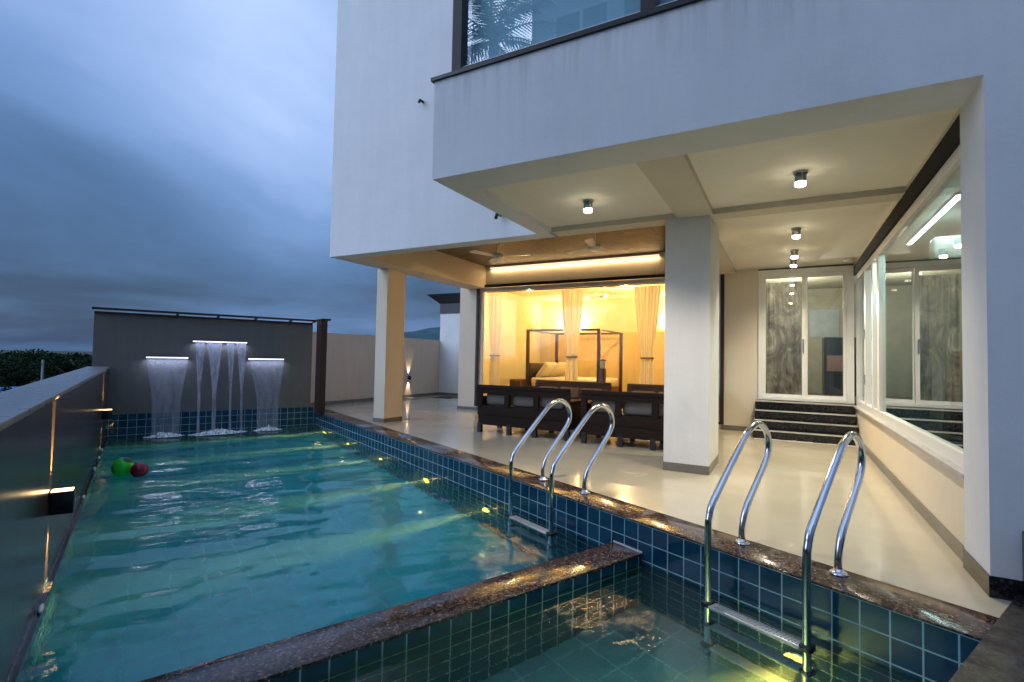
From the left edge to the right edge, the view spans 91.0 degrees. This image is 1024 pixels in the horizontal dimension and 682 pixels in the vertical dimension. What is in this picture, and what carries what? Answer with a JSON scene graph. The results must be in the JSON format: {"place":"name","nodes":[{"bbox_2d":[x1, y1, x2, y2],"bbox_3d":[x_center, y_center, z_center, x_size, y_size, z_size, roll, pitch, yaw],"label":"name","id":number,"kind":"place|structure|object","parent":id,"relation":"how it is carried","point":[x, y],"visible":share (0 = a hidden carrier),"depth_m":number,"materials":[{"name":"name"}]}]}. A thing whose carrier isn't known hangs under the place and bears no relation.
{"place":"outdoors","nodes":[
{"label":"outdoors","id":0,"kind":"place"},
{"bbox_2d":[0,350,91,383],"bbox_3d":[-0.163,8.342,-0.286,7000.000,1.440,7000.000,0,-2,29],"label":"ground","id":1,"kind":"structure","parent":0,"point":[61,352],"depth_m":1436.09,"materials":[{"name":"green plant"}]},
{"bbox_2d":[0,383,11,391],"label":"broadleaf tree","id":2,"kind":"object","parent":1,"relation":"on","point":[8,388],"visible":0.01,"depth_m":35.18,"materials":[{"name":"green plant"}]},
{"bbox_2d":[0,354,38,384],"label":"broadleaf tree","id":3,"kind":"object","parent":1,"relation":"on","point":[20,362],"visible":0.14,"depth_m":62.53,"materials":[{"name":"green plant"}]},
{"bbox_2d":[0,356,40,386],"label":"broadleaf tree","id":4,"kind":"object","parent":1,"relation":"on","point":[14,375],"visible":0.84,"depth_m":54.35,"materials":[{"name":"green plant"}]},
{"bbox_2d":[2,348,71,380],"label":"broadleaf tree","id":5,"kind":"object","parent":1,"relation":"on","point":[34,355],"visible":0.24,"depth_m":69.52,"materials":[{"name":"green plant"}]},
{"bbox_2d":[34,360,50,379],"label":"utility pole","id":6,"kind":"object","parent":1,"relation":"on","point":[42,370],"visible":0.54,"depth_m":46.19,"materials":[{"name":"metal"}]},
{"bbox_2d":[0,350,91,379],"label":"distant wood","id":7,"kind":"object","parent":1,"relation":"on","point":[87,358],"visible":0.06,"depth_m":218.28,"materials":[{"name":"green plant"}]},
{"bbox_2d":[0,366,109,681],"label":"parapet wall","id":8,"kind":"structure","parent":1,"relation":"on","point":[52,432],"depth_m":3.02,"materials":[{"name":"black stone"}]},
{"bbox_2d":[48,487,75,515],"bbox_3d":[-3.053,1.087,3.418,0.125,0.158,0.100,3,-2,-36],"label":"box sconce","id":9,"kind":"object","parent":8,"relation":"attached to","point":[61,500],"visible":1,"depth_m":3.38,"materials":[{"name":"black metal"}]},
{"bbox_2d":[102,409,111,419],"bbox_3d":[-6.511,1.181,8.098,0.125,0.158,0.100,3,-2,-36],"label":"box sconce","id":10,"kind":"object","parent":8,"relation":"attached to","point":[106,413],"visible":1,"depth_m":8.06,"materials":[{"name":"black metal"}]},
{"bbox_2d":[39,353,91,377],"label":"broadleaf tree","id":11,"kind":"object","parent":1,"relation":"on","point":[64,367],"visible":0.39,"depth_m":62.85,"materials":[{"name":"green plant"}]},
{"bbox_2d":[0,0,460,351],"label":"sky","id":12,"kind":"structure","parent":0,"point":[159,155],"materials":[{"name":"blue"}]},
{"bbox_2d":[369,327,439,339],"bbox_3d":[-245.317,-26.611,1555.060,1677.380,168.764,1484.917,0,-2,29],"label":"hills","id":13,"kind":"structure","parent":0,"point":[431,333],"depth_m":1410.98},
{"bbox_2d":[5,406,979,681],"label":"pool basin","id":14,"kind":"object","parent":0,"point":[919,650],"visible":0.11,"depth_m":3.71,"materials":[{"name":"blue tile"}]},
{"bbox_2d":[92,313,312,414],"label":"feature wall","id":15,"kind":"structure","parent":14,"relation":"on","point":[150,362],"depth_m":10.20,"materials":[{"name":"grey paint"}]},
{"bbox_2d":[92,307,330,413],"bbox_3d":[-5.871,0.488,10.133,4.080,2.079,0.810,3,-2,-36],"label":"steel frame","id":16,"kind":"object","parent":15,"relation":"attached to","point":[320,369],"visible":1,"depth_m":10.93,"materials":[{"name":"metal"}]},
{"bbox_2d":[191,342,245,435],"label":"water streams","id":17,"kind":"object","parent":15,"relation":"attached to","point":[216,351],"visible":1,"depth_m":10.15,"materials":[{"name":"white liquid"}]},
{"bbox_2d":[17,425,598,681],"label":"pool water","id":18,"kind":"structure","parent":14,"relation":"in","point":[187,550],"depth_m":4.20,"materials":[{"name":"teal liquid"}]},
{"bbox_2d":[111,457,134,475],"bbox_3d":[-5.087,1.651,6.592,0.256,0.256,0.256,3,-2,-36],"label":"green ball","id":19,"kind":"object","parent":18,"relation":"on","point":[122,466],"visible":0.8,"depth_m":6.51,"materials":[{"name":"green plastic"}]},
{"bbox_2d":[130,462,148,476],"bbox_3d":[-4.838,1.675,6.539,0.196,0.196,0.196,3,-2,-36],"label":"red ball","id":20,"kind":"object","parent":18,"relation":"on","point":[140,469],"visible":0.97,"depth_m":6.48,"materials":[{"name":"plastic"}]},
{"bbox_2d":[143,432,181,437],"bbox_3d":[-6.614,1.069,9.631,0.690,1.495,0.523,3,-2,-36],"label":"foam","id":21,"kind":"object","parent":18,"relation":"on","point":[163,434],"visible":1,"depth_m":9.46,"materials":[{"name":"white"}]},
{"bbox_2d":[253,425,280,430],"bbox_3d":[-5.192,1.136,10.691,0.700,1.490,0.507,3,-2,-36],"label":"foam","id":22,"kind":"object","parent":18,"relation":"on","point":[266,428],"visible":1,"depth_m":10.53,"materials":[{"name":"white"}]},
{"bbox_2d":[139,540,641,681],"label":"pool divider","id":23,"kind":"object","parent":14,"relation":"on","point":[310,654],"visible":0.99,"depth_m":2.90,"materials":[{"name":"brown stone"}]},
{"bbox_2d":[302,563,920,681],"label":"shallow pool water","id":24,"kind":"structure","parent":14,"relation":"in","point":[641,622],"depth_m":2.83,"materials":[{"name":"teal liquid"}]},
{"bbox_2d":[324,409,998,640],"bbox_3d":[-0.940,1.525,7.004,0.349,0.014,11.967,3,-2,-36],"label":"pool coping","id":25,"kind":"object","parent":14,"relation":"on","point":[970,623],"visible":0.93,"depth_m":3.44,"materials":[{"name":"brown stone"}]},
{"bbox_2d":[506,398,614,535],"bbox_3d":[0.493,1.552,5.127,0.869,1.869,0.734,3,-2,-36],"label":"pool ladder","id":26,"kind":"object","parent":25,"relation":"attached to","point":[549,531],"visible":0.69,"depth_m":5.04,"materials":[{"name":"silver metal"}]},
{"bbox_2d":[701,421,865,653],"bbox_3d":[1.809,1.517,3.346,0.869,1.869,0.724,3,-2,-36],"label":"pool ladder","id":27,"kind":"object","parent":25,"relation":"attached to","point":[806,644],"visible":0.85,"depth_m":3.19,"materials":[{"name":"silver metal"}]},
{"bbox_2d":[325,395,1011,617],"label":"deck floor","id":28,"kind":"structure","parent":0,"point":[893,537],"depth_m":5.16,"materials":[{"name":"beige tile"}]},
{"bbox_2d":[310,332,439,405],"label":"boundary wall","id":29,"kind":"structure","parent":28,"relation":"on","point":[350,368],"depth_m":14.14,"materials":[{"name":"beige paint"}]},
{"bbox_2d":[427,293,459,395],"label":"wall","id":30,"kind":"structure","parent":28,"relation":"on","point":[449,303],"depth_m":17.08,"materials":[{"name":"paint"}]},
{"bbox_2d":[432,396,457,398],"bbox_3d":[-2.084,1.808,16.150,0.700,0.011,0.700,0,-2,29],"label":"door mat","id":31,"kind":"object","parent":28,"relation":"on","point":[448,397],"depth_m":16.03,"materials":[{"name":"grey fabric"}]},
{"bbox_2d":[477,384,581,440],"bbox_3d":[0.338,1.192,8.749,1.730,0.829,0.825,0,-2,29],"label":"wicker sofa","id":32,"kind":"object","parent":28,"relation":"on","point":[507,407],"visible":0.88,"depth_m":8.41,"materials":[{"name":"brown wicker"}]},
{"bbox_2d":[535,380,611,401],"bbox_3d":[1.113,1.267,10.518,1.730,0.829,0.825,0,-2,29],"label":"wicker sofa","id":33,"kind":"object","parent":28,"relation":"on","point":[575,387],"visible":0.21,"depth_m":10.71,"materials":[{"name":"brown wicker"}]},
{"bbox_2d":[581,390,663,450],"bbox_3d":[2.023,1.192,7.798,1.730,0.829,0.825,0,-2,29],"label":"wicker sofa","id":34,"kind":"object","parent":28,"relation":"on","point":[640,416],"visible":0.59,"depth_m":7.55,"materials":[{"name":"brown wicker"}]},
{"bbox_2d":[622,384,663,407],"bbox_3d":[2.931,1.269,9.528,1.730,0.829,0.825,0,-2,29],"label":"wicker sofa","id":35,"kind":"object","parent":28,"relation":"on","point":[646,388],"visible":0.05,"depth_m":10.06,"materials":[{"name":"brown wicker"}]},
{"bbox_2d":[949,594,1023,681],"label":"granite ledge","id":36,"kind":"object","parent":28,"relation":"on","point":[996,654],"visible":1,"depth_m":2.21,"materials":[{"name":"grey stone"}]},
{"bbox_2d":[1022,531,1023,595],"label":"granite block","id":37,"kind":"structure","parent":36,"relation":"on","point":[1023,558],"depth_m":2.77,"materials":[{"name":"black stone"}]},
{"bbox_2d":[330,0,1023,600],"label":"house","id":38,"kind":"structure","parent":0,"point":[684,138],"depth_m":4.82,"materials":[{"name":"white paint"}]},
{"bbox_2d":[488,293,504,384],"bbox_3d":[-0.427,0.155,12.645,0.520,2.700,0.156,0,-2,29],"label":"curtain","id":39,"kind":"object","parent":38,"relation":"hanging from","point":[496,304],"visible":0.84,"depth_m":12.64,"materials":[{"name":"fabric"}]},
{"bbox_2d":[470,243,530,262],"bbox_3d":[-0.218,-1.734,9.367,1.093,0.419,1.119,0,-2,29],"label":"ceiling fan","id":40,"kind":"object","parent":38,"relation":"hanging from","point":[497,256],"visible":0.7,"depth_m":9.35,"materials":[{"name":"beige paint"}]},
{"bbox_2d":[510,379,525,386],"bbox_3d":[0.199,1.421,14.173,0.360,0.700,0.520,0,-2,29],"label":"nightstand","id":41,"kind":"object","parent":38,"relation":"on","point":[517,382],"visible":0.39,"depth_m":13.97,"materials":[{"name":"red wood"}]},
{"bbox_2d":[431,0,701,83],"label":"upper window","id":42,"kind":"structure","parent":38,"relation":"in","point":[502,30],"depth_m":4.65,"materials":[{"name":"black metal"}]},
{"bbox_2d":[562,289,583,380],"bbox_3d":[1.382,0.156,11.660,0.560,2.700,0.156,0,-2,29],"label":"curtain","id":43,"kind":"object","parent":38,"relation":"hanging from","point":[572,303],"visible":0.8,"depth_m":11.67,"materials":[{"name":"fabric"}]},
{"bbox_2d":[525,329,622,397],"bbox_3d":[1.811,0.763,14.362,2.130,2.090,2.080,0,-2,29],"label":"four poster bed","id":44,"kind":"object","parent":38,"relation":"on","point":[532,370],"visible":0.56,"depth_m":13.99,"materials":[{"name":"brown wood"}]},
{"bbox_2d":[535,362,556,377],"bbox_3d":[0.977,0.822,14.221,0.365,0.439,0.720,0,-2,29],"label":"pillow","id":45,"kind":"object","parent":44,"relation":"on","point":[546,369],"visible":0.96,"depth_m":14.01,"materials":[{"name":"beige fabric"}]},
{"bbox_2d":[549,362,565,376],"bbox_3d":[1.416,0.858,15.028,0.365,0.439,0.720,0,-2,29],"label":"pillow","id":46,"kind":"object","parent":44,"relation":"on","point":[559,369],"visible":0.77,"depth_m":14.80,"materials":[{"name":"beige fabric"}]},
{"bbox_2d":[490,254,659,268],"bbox_3d":[1.270,-1.785,11.431,4.100,0.030,0.061,0,-2,29],"label":"strip light","id":47,"kind":"object","parent":38,"relation":"attached to","point":[577,261],"visible":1,"depth_m":11.28,"materials":[{"name":"white paint"}]},
{"bbox_2d":[583,199,593,212],"bbox_3d":[0.852,-1.508,5.643,0.120,0.134,0.120,0,-2,29],"label":"ceiling downlight","id":48,"kind":"object","parent":38,"relation":"attached to","point":[588,203],"visible":1,"depth_m":5.60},
{"bbox_2d":[565,233,630,253],"bbox_3d":[1.325,-1.734,8.484,1.126,0.419,1.082,0,-2,29],"label":"ceiling fan","id":49,"kind":"object","parent":38,"relation":"hanging from","point":[594,246],"visible":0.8,"depth_m":8.53,"materials":[{"name":"beige paint"}]},
{"bbox_2d":[474,274,724,424],"bbox_3d":[1.659,0.118,11.249,5.720,3.000,0.240,0,-2,29],"label":"verandah window","id":50,"kind":"structure","parent":38,"relation":"in","point":[656,278],"depth_m":11.35,"materials":[{"name":"white paint"}]},
{"bbox_2d":[599,368,605,390],"bbox_3d":[2.132,1.190,11.889,0.220,1.080,0.220,0,-2,29],"label":"wooden pedestal","id":51,"kind":"object","parent":38,"relation":"on","point":[602,374],"visible":0.4,"depth_m":11.84,"materials":[{"name":"red wood"}]},
{"bbox_2d":[599,359,605,368],"bbox_3d":[2.145,0.540,11.911,0.170,0.219,0.167,0,-2,29],"label":"lidded jar","id":52,"kind":"object","parent":51,"relation":"on","point":[602,363],"visible":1,"depth_m":11.86,"materials":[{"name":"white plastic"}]},
{"bbox_2d":[589,287,627,298],"bbox_3d":[2.355,-1.262,12.916,1.126,0.299,1.082,0,-2,29],"label":"ceiling fan","id":53,"kind":"object","parent":38,"relation":"hanging from","point":[603,295],"visible":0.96,"depth_m":12.96,"materials":[{"name":"beige paint"}]},
{"bbox_2d":[635,285,660,384],"bbox_3d":[2.902,0.158,10.833,0.560,2.700,0.156,0,-2,29],"label":"curtain","id":54,"kind":"object","parent":38,"relation":"hanging from","point":[647,298],"visible":0.8,"depth_m":10.84,"materials":[{"name":"fabric"}]},
{"bbox_2d":[767,281,800,394],"bbox_3d":[5.171,-0.026,9.584,0.560,2.190,0.086,0,-2,29],"label":"sheer curtain","id":55,"kind":"object","parent":38,"relation":"hanging from","point":[783,338],"visible":0.97,"depth_m":9.58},
{"bbox_2d":[789,259,796,267],"bbox_3d":[4.811,-1.329,8.607,0.120,0.134,0.120,0,-2,29],"label":"ceiling downlight","id":56,"kind":"object","parent":38,"relation":"attached to","point":[793,262],"visible":0.97,"depth_m":8.57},
{"bbox_2d":[790,249,798,258],"bbox_3d":[4.433,-1.361,7.903,0.120,0.134,0.120,0,-2,29],"label":"ceiling downlight","id":57,"kind":"object","parent":38,"relation":"attached to","point":[794,253],"visible":1,"depth_m":7.86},
{"bbox_2d":[791,227,801,238],"bbox_3d":[3.743,-1.418,6.629,0.120,0.134,0.120,0,-2,29],"label":"ceiling downlight","id":58,"kind":"object","parent":38,"relation":"attached to","point":[796,232],"visible":1,"depth_m":6.59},
{"bbox_2d":[793,170,807,186],"bbox_3d":[2.682,-1.506,4.681,0.120,0.134,0.120,0,-2,29],"label":"ceiling downlight","id":59,"kind":"object","parent":38,"relation":"attached to","point":[800,178],"visible":1,"depth_m":4.64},
{"bbox_2d":[758,264,853,403],"bbox_3d":[5.344,-0.131,9.206,1.511,2.450,0.125,0,-2,29],"label":"sliding door","id":60,"kind":"structure","parent":38,"relation":"in","point":[845,270],"depth_m":9.16,"materials":[{"name":"white paint"}]},
{"bbox_2d":[843,258,854,261],"bbox_3d":[5.676,-1.362,8.480,0.180,0.044,0.180,0,-2,29],"label":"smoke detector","id":61,"kind":"object","parent":38,"relation":"attached to","point":[848,259],"visible":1,"depth_m":8.43,"materials":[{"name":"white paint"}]},
{"bbox_2d":[853,114,963,478],"bbox_3d":[4.565,-0.204,6.019,0.235,2.455,6.250,0,-2,29],"label":"porch window","id":62,"kind":"structure","parent":38,"relation":"in","point":[909,366],"depth_m":4.71,"materials":[{"name":"glass"}]}
]}

